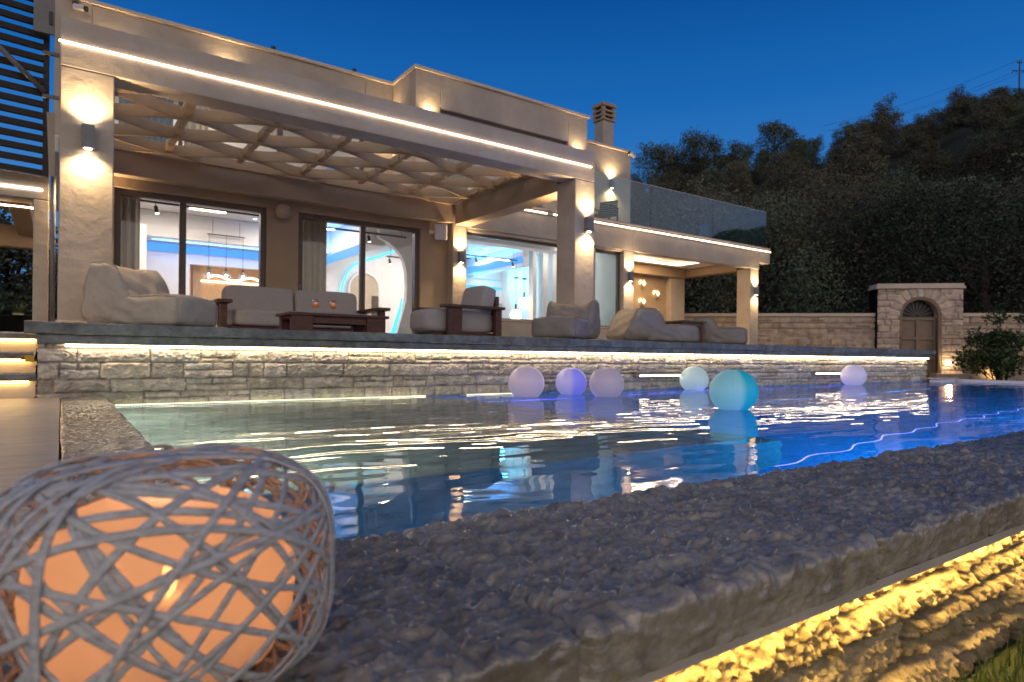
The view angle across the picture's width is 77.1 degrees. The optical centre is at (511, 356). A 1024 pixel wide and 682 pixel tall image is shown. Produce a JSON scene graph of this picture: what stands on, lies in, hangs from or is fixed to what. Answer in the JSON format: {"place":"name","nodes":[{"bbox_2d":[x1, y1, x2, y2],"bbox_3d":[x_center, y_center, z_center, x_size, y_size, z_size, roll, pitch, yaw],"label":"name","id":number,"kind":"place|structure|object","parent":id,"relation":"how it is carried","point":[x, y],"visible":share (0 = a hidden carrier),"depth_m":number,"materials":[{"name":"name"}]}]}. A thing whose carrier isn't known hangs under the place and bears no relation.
{"place":"outdoors","nodes":[
{"label":"outdoors","id":0,"kind":"place"},
{"bbox_2d":[0,209,57,319],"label":"hill tree","id":1,"kind":"object","parent":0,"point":[18,255],"visible":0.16,"depth_m":17.80,"materials":[{"name":"green plant"}]},
{"bbox_2d":[0,255,57,318],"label":"hill tree","id":2,"kind":"object","parent":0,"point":[19,287],"visible":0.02,"depth_m":16.51,"materials":[{"name":"green plant"}]},
{"bbox_2d":[0,0,1023,309],"label":"sky","id":3,"kind":"structure","parent":0,"point":[669,68],"materials":[{"name":"blue"}]},
{"bbox_2d":[36,397,1023,681],"bbox_3d":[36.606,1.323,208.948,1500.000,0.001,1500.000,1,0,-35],"label":"lawn","id":4,"kind":"structure","parent":0,"point":[1006,649],"depth_m":2.02,"materials":[{"name":"plant"}]},
{"bbox_2d":[0,250,56,315],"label":"hill tree","id":5,"kind":"object","parent":4,"relation":"on","point":[3,290],"visible":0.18,"depth_m":16.86,"materials":[{"name":"green plant"}]},
{"bbox_2d":[59,426,59,463],"bbox_3d":[-3.742,0.661,2.143,3.648,0.494,6.400,1,0,-35],"label":"deck base","id":6,"kind":"object","parent":4,"relation":"on","point":[59,444],"visible":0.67,"depth_m":3.33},
{"bbox_2d":[0,398,59,622],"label":"deck","id":7,"kind":"structure","parent":6,"relation":"on","point":[29,434],"depth_m":2.94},
{"bbox_2d":[59,395,181,506],"bbox_3d":[-2.269,0.449,3.518,0.343,0.176,5.680,1,0,-35],"label":"side coping","id":8,"kind":"object","parent":6,"relation":"on","point":[95,424],"visible":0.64,"depth_m":3.21,"materials":[{"name":"stone"}]},
{"bbox_2d":[24,320,935,407],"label":"terrace wall","id":9,"kind":"structure","parent":4,"relation":"on","point":[126,365],"depth_m":7.41,"materials":[{"name":"stone"}]},
{"bbox_2d":[0,331,37,398],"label":"stone steps","id":10,"kind":"structure","parent":9,"relation":"attached to","point":[15,347],"depth_m":5.88,"materials":[{"name":"white stone"}]},
{"bbox_2d":[1,430,1023,681],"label":"pool coping","id":11,"kind":"object","parent":4,"relation":"on","point":[897,566],"visible":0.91,"depth_m":1.34,"materials":[{"name":"stone"}]},
{"bbox_2d":[0,443,334,681],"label":"lantern","id":12,"kind":"object","parent":11,"relation":"on","point":[134,572],"visible":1,"depth_m":0.65,"materials":[{"name":"wicker"}]},
{"bbox_2d":[684,313,874,347],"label":"garden wall","id":13,"kind":"structure","parent":4,"relation":"on","point":[848,330],"depth_m":23.10,"materials":[{"name":"stone"}]},
{"bbox_2d":[942,625,1023,681],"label":"grass","id":14,"kind":"structure","parent":4,"relation":"on","point":[983,677],"depth_m":1.92,"materials":[{"name":"green plant"}]},
{"bbox_2d":[951,305,1023,380],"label":"garden bush","id":15,"kind":"object","parent":4,"relation":"on","point":[1000,357],"visible":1,"depth_m":20.23,"materials":[{"name":"green plant"}]},
{"bbox_2d":[955,379,1023,383],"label":"pool end coping","id":16,"kind":"object","parent":4,"relation":"on","point":[989,381],"depth_m":15.40,"materials":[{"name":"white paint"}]},
{"bbox_2d":[962,313,1023,380],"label":"garden wall","id":17,"kind":"structure","parent":4,"relation":"on","point":[972,320],"depth_m":22.18,"materials":[{"name":"stone"}]},
{"bbox_2d":[114,381,1023,542],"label":"water","id":18,"kind":"structure","parent":0,"point":[381,467],"depth_m":4.07,"materials":[{"name":"blue liquid"}]},
{"bbox_2d":[508,366,543,396],"bbox_3d":[0.181,0.333,8.107,0.456,0.429,0.455,1,0,20],"label":"floating ball","id":19,"kind":"object","parent":18,"relation":"on","point":[525,381],"visible":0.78,"depth_m":7.94,"materials":[{"name":"white plastic"}]},
{"bbox_2d":[555,368,586,394],"bbox_3d":[0.805,0.351,8.753,0.429,0.404,0.430,1,0,0],"label":"floating ball","id":20,"kind":"object","parent":18,"relation":"on","point":[570,381],"visible":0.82,"depth_m":8.60,"materials":[{"name":"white plastic"}]},
{"bbox_2d":[589,367,623,396],"bbox_3d":[1.224,0.347,8.313,0.448,0.421,0.447,1,0,-5],"label":"floating ball","id":21,"kind":"object","parent":18,"relation":"on","point":[606,381],"visible":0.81,"depth_m":8.15,"materials":[{"name":"white plastic"}]},
{"bbox_2d":[680,367,708,390],"bbox_3d":[2.903,0.366,10.249,0.444,0.417,0.443,1,0,15],"label":"floating ball","id":22,"kind":"object","parent":18,"relation":"on","point":[694,378],"visible":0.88,"depth_m":10.09,"materials":[{"name":"white plastic"}]},
{"bbox_2d":[709,370,758,409],"bbox_3d":[2.217,0.348,6.433,0.467,0.440,0.468,1,0,-7],"label":"floating ball","id":23,"kind":"object","parent":18,"relation":"on","point":[733,389],"visible":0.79,"depth_m":6.26,"materials":[{"name":"teal plastic"}]},
{"bbox_2d":[840,365,866,384],"bbox_3d":[6.957,0.391,13.095,0.478,0.449,0.477,1,0,15],"label":"floating ball","id":24,"kind":"object","parent":18,"relation":"on","point":[853,374],"visible":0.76,"depth_m":12.93,"materials":[{"name":"white plastic"}]},
{"bbox_2d":[466,119,1023,312],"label":"hill","id":25,"kind":"structure","parent":0,"point":[956,139],"depth_m":75.03,"materials":[{"name":"green plant"}]},
{"bbox_2d":[631,140,681,191],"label":"hill tree","id":26,"kind":"object","parent":25,"relation":"on","point":[660,154],"visible":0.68,"depth_m":108.36,"materials":[{"name":"green plant"}]},
{"bbox_2d":[632,180,681,222],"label":"hill tree","id":27,"kind":"object","parent":25,"relation":"on","point":[667,186],"visible":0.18,"depth_m":66.31,"materials":[{"name":"green plant"}]},
{"bbox_2d":[646,169,679,201],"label":"hill tree","id":28,"kind":"object","parent":25,"relation":"on","point":[663,179],"visible":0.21,"depth_m":92.20,"materials":[{"name":"green plant"}]},
{"bbox_2d":[630,181,725,312],"bbox_3d":[6.076,-4.312,33.499,10.404,9.938,10.668,1,0,-43],"label":"hill tree","id":29,"kind":"object","parent":25,"relation":"on","point":[647,214],"visible":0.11,"depth_m":31.81,"materials":[{"name":"green plant"}]},
{"bbox_2d":[670,172,697,217],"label":"hill tree","id":30,"kind":"object","parent":25,"relation":"on","point":[686,179],"visible":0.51,"depth_m":83.59,"materials":[{"name":"green plant"}]},
{"bbox_2d":[678,155,705,184],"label":"hill tree","id":31,"kind":"object","parent":25,"relation":"on","point":[693,166],"visible":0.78,"depth_m":105.27,"materials":[{"name":"green plant"}]},
{"bbox_2d":[663,125,731,183],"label":"hill tree","id":32,"kind":"object","parent":25,"relation":"on","point":[697,144],"visible":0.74,"depth_m":106.18,"materials":[{"name":"green plant"}]},
{"bbox_2d":[693,165,722,196],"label":"hill tree","id":33,"kind":"object","parent":25,"relation":"on","point":[708,172],"visible":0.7,"depth_m":95.31,"materials":[{"name":"green plant"}]},
{"bbox_2d":[631,173,810,312],"bbox_3d":[10.319,-4.979,34.837,10.738,10.064,9.390,1,0,14],"label":"hill tree","id":34,"kind":"object","parent":25,"relation":"on","point":[710,224],"visible":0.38,"depth_m":32.95,"materials":[{"name":"green plant"}]},
{"bbox_2d":[713,181,757,215],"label":"hill tree","id":35,"kind":"object","parent":25,"relation":"on","point":[733,186],"visible":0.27,"depth_m":62.69,"materials":[{"name":"green plant"}]},
{"bbox_2d":[720,164,751,199],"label":"hill tree","id":36,"kind":"object","parent":25,"relation":"on","point":[744,180],"visible":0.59,"depth_m":81.67,"materials":[{"name":"green plant"}]},
{"bbox_2d":[703,217,771,312],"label":"hill tree","id":37,"kind":"object","parent":25,"relation":"on","point":[731,274],"visible":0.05,"depth_m":41.50,"materials":[{"name":"green plant"}]},
{"bbox_2d":[719,138,756,176],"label":"hill tree","id":38,"kind":"object","parent":25,"relation":"on","point":[742,150],"visible":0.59,"depth_m":104.86,"materials":[{"name":"green plant"}]},
{"bbox_2d":[746,162,769,183],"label":"hill tree","id":39,"kind":"object","parent":25,"relation":"on","point":[756,169],"visible":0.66,"depth_m":103.10,"materials":[{"name":"green plant"}]},
{"bbox_2d":[684,180,865,312],"bbox_3d":[12.199,-4.149,32.016,9.865,9.120,10.258,1,0,-3],"label":"hill tree","id":40,"kind":"object","parent":25,"relation":"on","point":[765,281],"visible":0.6,"depth_m":30.65,"materials":[{"name":"green plant"}]},
{"bbox_2d":[760,151,794,188],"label":"hill tree","id":41,"kind":"object","parent":25,"relation":"on","point":[777,157],"visible":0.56,"depth_m":83.32,"materials":[{"name":"green plant"}]},
{"bbox_2d":[750,118,804,170],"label":"hill tree","id":42,"kind":"object","parent":25,"relation":"on","point":[788,132],"visible":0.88,"depth_m":102.95,"materials":[{"name":"green plant"}]},
{"bbox_2d":[755,164,813,222],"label":"hill tree","id":43,"kind":"object","parent":25,"relation":"on","point":[779,175],"visible":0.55,"depth_m":64.83,"materials":[{"name":"green plant"}]},
{"bbox_2d":[783,138,818,162],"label":"hill tree","id":44,"kind":"object","parent":25,"relation":"on","point":[802,144],"visible":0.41,"depth_m":105.40,"materials":[{"name":"green plant"}]},
{"bbox_2d":[798,152,825,172],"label":"hill tree","id":45,"kind":"object","parent":25,"relation":"on","point":[813,160],"visible":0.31,"depth_m":99.71,"materials":[{"name":"green plant"}]},
{"bbox_2d":[802,134,826,165],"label":"hill tree","id":46,"kind":"object","parent":25,"relation":"on","point":[815,143],"visible":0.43,"depth_m":109.12,"materials":[{"name":"green plant"}]},
{"bbox_2d":[727,156,938,312],"bbox_3d":[16.540,-5.318,33.178,10.132,10.265,9.527,1,0,-42],"label":"hill tree","id":47,"kind":"object","parent":25,"relation":"on","point":[832,200],"visible":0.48,"depth_m":32.23,"materials":[{"name":"green plant"}]},
{"bbox_2d":[783,220,882,302],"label":"hill tree","id":48,"kind":"object","parent":25,"relation":"on","point":[832,257],"visible":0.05,"depth_m":41.14,"materials":[{"name":"green plant"}]},
{"bbox_2d":[828,129,850,161],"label":"hill tree","id":49,"kind":"object","parent":25,"relation":"on","point":[836,142],"visible":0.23,"depth_m":102.64,"materials":[{"name":"green plant"}]},
{"bbox_2d":[801,167,880,263],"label":"hill tree","id":50,"kind":"object","parent":25,"relation":"on","point":[850,177],"visible":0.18,"depth_m":47.54,"materials":[{"name":"green plant"}]},
{"bbox_2d":[833,121,872,160],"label":"hill tree","id":51,"kind":"object","parent":25,"relation":"on","point":[845,129],"visible":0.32,"depth_m":98.69,"materials":[{"name":"green plant"}]},
{"bbox_2d":[821,135,892,192],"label":"hill tree","id":52,"kind":"object","parent":25,"relation":"on","point":[865,163],"visible":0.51,"depth_m":62.13,"materials":[{"name":"green plant"}]},
{"bbox_2d":[843,121,873,160],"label":"hill tree","id":53,"kind":"object","parent":25,"relation":"on","point":[855,137],"visible":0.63,"depth_m":96.13,"materials":[{"name":"green plant"}]},
{"bbox_2d":[867,136,894,165],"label":"hill tree","id":54,"kind":"object","parent":25,"relation":"on","point":[883,148],"visible":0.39,"depth_m":86.49,"materials":[{"name":"green plant"}]},
{"bbox_2d":[850,178,911,241],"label":"hill tree","id":55,"kind":"object","parent":25,"relation":"on","point":[885,198],"visible":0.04,"depth_m":53.17,"materials":[{"name":"green plant"}]},
{"bbox_2d":[855,92,909,157],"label":"hill tree","id":56,"kind":"object","parent":25,"relation":"on","point":[883,114],"visible":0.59,"depth_m":96.48,"materials":[{"name":"green plant"}]},
{"bbox_2d":[872,115,906,159],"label":"hill tree","id":57,"kind":"object","parent":25,"relation":"on","point":[888,131],"visible":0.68,"depth_m":94.24,"materials":[{"name":"green plant"}]},
{"bbox_2d":[790,163,1018,312],"bbox_3d":[18.719,-4.515,30.787,8.706,9.143,9.613,1,0,-36],"label":"hill tree","id":58,"kind":"object","parent":25,"relation":"on","point":[904,207],"visible":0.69,"depth_m":29.29,"materials":[{"name":"green plant"}]},
{"bbox_2d":[896,124,932,165],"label":"hill tree","id":59,"kind":"object","parent":25,"relation":"on","point":[914,137],"visible":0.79,"depth_m":83.87,"materials":[{"name":"green plant"}]},
{"bbox_2d":[835,157,1023,312],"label":"hill tree","id":60,"kind":"object","parent":25,"relation":"on","point":[986,294],"visible":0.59,"depth_m":28.21,"materials":[{"name":"green plant"}]},
{"bbox_2d":[893,175,967,244],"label":"hill tree","id":61,"kind":"object","parent":25,"relation":"on","point":[943,185],"visible":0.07,"depth_m":46.74,"materials":[{"name":"green plant"}]},
{"bbox_2d":[917,122,947,146],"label":"hill tree","id":62,"kind":"object","parent":25,"relation":"on","point":[934,131],"visible":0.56,"depth_m":88.56,"materials":[{"name":"green plant"}]},
{"bbox_2d":[915,107,949,128],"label":"hill tree","id":63,"kind":"object","parent":25,"relation":"on","point":[934,114],"visible":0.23,"depth_m":99.27,"materials":[{"name":"green plant"}]},
{"bbox_2d":[935,110,961,133],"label":"hill tree","id":64,"kind":"object","parent":25,"relation":"on","point":[942,117],"visible":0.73,"depth_m":96.14,"materials":[{"name":"green plant"}]},
{"bbox_2d":[938,88,973,129],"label":"hill tree","id":65,"kind":"object","parent":25,"relation":"on","point":[952,99],"visible":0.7,"depth_m":95.48,"materials":[{"name":"green plant"}]},
{"bbox_2d":[946,84,977,129],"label":"hill tree","id":66,"kind":"object","parent":25,"relation":"on","point":[959,97],"visible":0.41,"depth_m":95.44,"materials":[{"name":"green plant"}]},
{"bbox_2d":[916,174,1021,258],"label":"hill tree","id":67,"kind":"object","parent":25,"relation":"on","point":[973,178],"visible":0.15,"depth_m":40.09,"materials":[{"name":"green plant"}]},
{"bbox_2d":[938,146,1014,205],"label":"hill tree","id":68,"kind":"object","parent":25,"relation":"on","point":[966,164],"visible":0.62,"depth_m":53.96,"materials":[{"name":"green plant"}]},
{"bbox_2d":[964,127,1000,154],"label":"hill tree","id":69,"kind":"object","parent":25,"relation":"on","point":[975,140],"visible":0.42,"depth_m":70.91,"materials":[{"name":"green plant"}]},
{"bbox_2d":[966,102,1004,147],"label":"hill tree","id":70,"kind":"object","parent":25,"relation":"on","point":[980,121],"visible":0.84,"depth_m":77.50,"materials":[{"name":"green plant"}]},
{"bbox_2d":[959,149,1023,311],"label":"hill tree","id":71,"kind":"object","parent":25,"relation":"on","point":[1010,217],"visible":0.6,"depth_m":28.03,"materials":[{"name":"green plant"}]},
{"bbox_2d":[970,85,1015,133],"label":"hill tree","id":72,"kind":"object","parent":25,"relation":"on","point":[1004,104],"visible":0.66,"depth_m":84.67,"materials":[{"name":"green plant"}]},
{"bbox_2d":[980,129,1022,178],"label":"hill tree","id":73,"kind":"object","parent":25,"relation":"on","point":[1001,147],"visible":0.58,"depth_m":62.52,"materials":[{"name":"green plant"}]},
{"bbox_2d":[990,137,1023,193],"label":"hill tree","id":74,"kind":"object","parent":25,"relation":"on","point":[1015,160],"visible":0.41,"depth_m":52.22,"materials":[{"name":"green plant"}]},
{"bbox_2d":[1002,96,1023,128],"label":"hill tree","id":75,"kind":"object","parent":25,"relation":"on","point":[1016,110],"visible":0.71,"depth_m":85.82,"materials":[{"name":"green plant"}]},
{"bbox_2d":[868,283,968,380],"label":"arched gate","id":76,"kind":"structure","parent":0,"point":[918,316],"depth_m":22.45,"materials":[{"name":"stone"}]},
{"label":"terrace floor","id":77,"kind":"structure","parent":0,"visible":0},
{"bbox_2d":[0,170,55,331],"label":"side pavilion","id":78,"kind":"structure","parent":77,"relation":"on","point":[28,201],"depth_m":7.18,"materials":[{"name":"paint"}]},
{"bbox_2d":[80,261,217,326],"bbox_3d":[-3.839,-0.638,6.829,1.191,0.670,0.776,1,0,10],"label":"bean bag","id":79,"kind":"object","parent":77,"relation":"on","point":[114,294],"visible":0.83,"depth_m":6.51,"materials":[{"name":"beige fabric"}]},
{"bbox_2d":[211,285,390,331],"bbox_3d":[-3.321,-0.693,10.052,2.580,0.797,1.079,1,0,-35],"label":"outdoor sofa","id":80,"kind":"object","parent":77,"relation":"on","point":[243,307],"visible":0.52,"depth_m":9.94,"materials":[{"name":"grey fabric"}]},
{"bbox_2d":[56,16,594,322],"bbox_3d":[-2.893,-1.910,10.639,7.545,3.300,4.318,1,0,-35],"label":"pergola","id":81,"kind":"object","parent":77,"relation":"on","point":[101,67],"visible":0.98,"depth_m":9.57,"materials":[{"name":"paint"}]},
{"bbox_2d":[0,0,59,177],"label":"louvre screen","id":82,"kind":"object","parent":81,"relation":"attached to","point":[42,21],"visible":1,"depth_m":6.91,"materials":[{"name":"grey metal"}]},
{"bbox_2d":[81,123,94,150],"bbox_3d":[-4.503,-2.336,6.825,0.116,0.255,0.114,1,0,-35],"label":"wall lamp","id":83,"kind":"object","parent":81,"relation":"attached to","point":[87,136],"visible":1,"depth_m":6.78,"materials":[{"name":"grey metal"}]},
{"bbox_2d":[584,216,593,232],"bbox_3d":[1.304,-2.247,10.901,0.116,0.255,0.114,1,0,-35],"label":"wall lamp","id":84,"kind":"object","parent":81,"relation":"attached to","point":[589,224],"visible":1,"depth_m":10.86,"materials":[{"name":"grey metal"}]},
{"bbox_2d":[275,311,388,332],"bbox_3d":[-2.333,-0.415,8.378,1.310,0.262,0.601,1,0,-35],"label":"coffee table","id":85,"kind":"object","parent":77,"relation":"on","point":[289,320],"visible":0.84,"depth_m":8.19,"materials":[{"name":"brown wood"}]},
{"bbox_2d":[54,0,770,344],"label":"villa","id":86,"kind":"object","parent":77,"relation":"on","point":[181,250],"visible":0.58,"depth_m":15.53,"materials":[{"name":"paint"}]},
{"bbox_2d":[121,196,139,269],"bbox_3d":[-6.712,-1.608,11.196,0.502,2.605,0.110,1,0,-35],"label":"curtain","id":87,"kind":"object","parent":86,"relation":"hanging from","point":[130,232],"visible":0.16,"depth_m":11.24,"materials":[{"name":"fabric"}]},
{"bbox_2d":[118,95,173,142],"bbox_3d":[-7.040,-4.556,12.381,1.027,1.827,0.110,1,0,-35],"label":"curtain","id":88,"kind":"object","parent":86,"relation":"hanging from","point":[167,121],"visible":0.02,"depth_m":12.50,"materials":[{"name":"grey fabric"}]},
{"bbox_2d":[114,188,265,294],"bbox_3d":[-5.693,-1.556,11.490,2.439,2.522,0.137,1,0,-35],"label":"sliding door","id":89,"kind":"structure","parent":86,"relation":"in","point":[183,202],"depth_m":11.35,"materials":[{"name":"brown metal"}]},
{"bbox_2d":[184,102,208,146],"bbox_3d":[-6.330,-4.549,12.878,0.548,1.827,0.110,1,0,-35],"label":"curtain","id":90,"kind":"object","parent":86,"relation":"hanging from","point":[190,125],"depth_m":12.86,"materials":[{"name":"fabric"}]},
{"bbox_2d":[140,199,258,216],"bbox_3d":[-5.897,-2.939,12.268,2.452,0.630,0.085,1,0,-35],"label":"track light","id":91,"kind":"object","parent":86,"relation":"hanging from","point":[156,209],"visible":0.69,"depth_m":12.22,"materials":[{"name":"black metal"}]},
{"bbox_2d":[203,230,247,282],"bbox_3d":[-6.843,-2.527,15.387,1.000,1.440,0.240,1,0,-35],"label":"triple pendant","id":92,"kind":"object","parent":86,"relation":"hanging from","point":[225,272],"visible":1,"depth_m":15.37,"materials":[{"name":"white metal"}]},
{"bbox_2d":[275,204,290,218],"bbox_3d":[-4.329,-2.736,12.126,0.280,0.280,0.240,1,0,-35],"label":"round speaker","id":93,"kind":"object","parent":86,"relation":"attached to","point":[282,211],"visible":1,"depth_m":12.03},
{"bbox_2d":[302,220,326,290],"bbox_3d":[-4.060,-1.581,13.057,0.684,2.605,0.110,1,0,-35],"label":"curtain","id":94,"kind":"object","parent":86,"relation":"hanging from","point":[314,261],"visible":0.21,"depth_m":13.07,"materials":[{"name":"fabric"}]},
{"bbox_2d":[298,213,418,333],"bbox_3d":[-3.129,-1.530,13.268,2.610,2.522,0.171,1,0,-35],"label":"sliding door","id":95,"kind":"structure","parent":86,"relation":"in","point":[362,225],"depth_m":13.28,"materials":[{"name":"brown metal"}]},
{"bbox_2d":[350,275,377,314],"bbox_3d":[-4.229,-1.335,18.317,0.913,2.109,0.041,1,0,-35],"label":"arched doorway","id":96,"kind":"structure","parent":86,"relation":"in","point":[371,288],"depth_m":18.36,"materials":[{"name":"beige paint"}]},
{"bbox_2d":[327,227,406,241],"bbox_3d":[-3.460,-2.903,14.256,2.452,0.653,0.085,1,0,-35],"label":"track light","id":97,"kind":"object","parent":86,"relation":"hanging from","point":[357,231],"visible":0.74,"depth_m":14.40,"materials":[{"name":"black metal"}]},
{"bbox_2d":[429,224,446,241],"bbox_3d":[-1.613,-2.707,14.015,0.395,0.391,0.141,1,0,-5],"label":"square speaker","id":98,"kind":"object","parent":86,"relation":"attached to","point":[440,231],"visible":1,"depth_m":13.98},
{"bbox_2d":[439,110,565,188],"bbox_3d":[-0.165,-4.546,15.348,3.661,1.856,0.091,1,0,-35],"label":"window","id":99,"kind":"structure","parent":86,"relation":"in","point":[443,112],"depth_m":15.21,"materials":[{"name":"brown metal"}]},
{"bbox_2d":[467,232,556,320],"bbox_3d":[0.220,-1.835,15.422,3.281,1.933,0.080,1,0,-35],"label":"window","id":100,"kind":"structure","parent":86,"relation":"in","point":[468,234],"depth_m":15.22,"materials":[{"name":"brown metal"}]},
{"bbox_2d":[594,200,618,220],"bbox_3d":[2.586,-4.008,18.082,0.660,0.860,0.637,1,0,35],"label":"balcony chair","id":101,"kind":"object","parent":86,"relation":"on","point":[609,213],"visible":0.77,"depth_m":18.17,"materials":[{"name":"grey wood"}]},
{"bbox_2d":[596,249,619,326],"bbox_3d":[2.452,-1.791,16.988,0.999,2.021,0.080,1,0,-35],"label":"window","id":102,"kind":"structure","parent":86,"relation":"in","point":[617,254],"depth_m":17.22,"materials":[{"name":"brown metal"}]},
{"bbox_2d":[410,286,504,335],"bbox_3d":[-0.864,-0.663,9.345,1.189,0.788,0.990,1,0,-35],"label":"armchair","id":103,"kind":"object","parent":77,"relation":"on","point":[477,311],"visible":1,"depth_m":9.14,"materials":[{"name":"grey fabric"}]},
{"bbox_2d":[531,300,600,338],"bbox_3d":[0.867,-0.579,9.998,0.819,0.647,1.421,1,0,23],"label":"bean bag","id":104,"kind":"object","parent":77,"relation":"on","point":[578,321],"visible":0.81,"depth_m":9.50,"materials":[{"name":"grey fabric"}]},
{"bbox_2d":[606,307,698,342],"bbox_3d":[2.412,-0.538,11.103,1.542,0.598,0.805,1,0,-21],"label":"bean bag","id":105,"kind":"object","parent":77,"relation":"on","point":[642,324],"visible":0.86,"depth_m":10.71,"materials":[{"name":"grey fabric"}]},
{"bbox_2d":[665,320,706,342],"bbox_3d":[3.198,-0.447,12.075,0.660,0.440,0.600,1,0,-35],"label":"side table","id":106,"kind":"object","parent":77,"relation":"on","point":[700,324],"visible":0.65,"depth_m":11.93,"materials":[{"name":"brown wood"}]},
{"bbox_2d":[694,317,747,343],"bbox_3d":[3.975,-0.490,12.521,1.144,0.532,0.979,1,0,17],"label":"bean bag","id":107,"kind":"object","parent":77,"relation":"on","point":[714,332],"visible":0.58,"depth_m":12.07,"materials":[{"name":"grey fabric"}]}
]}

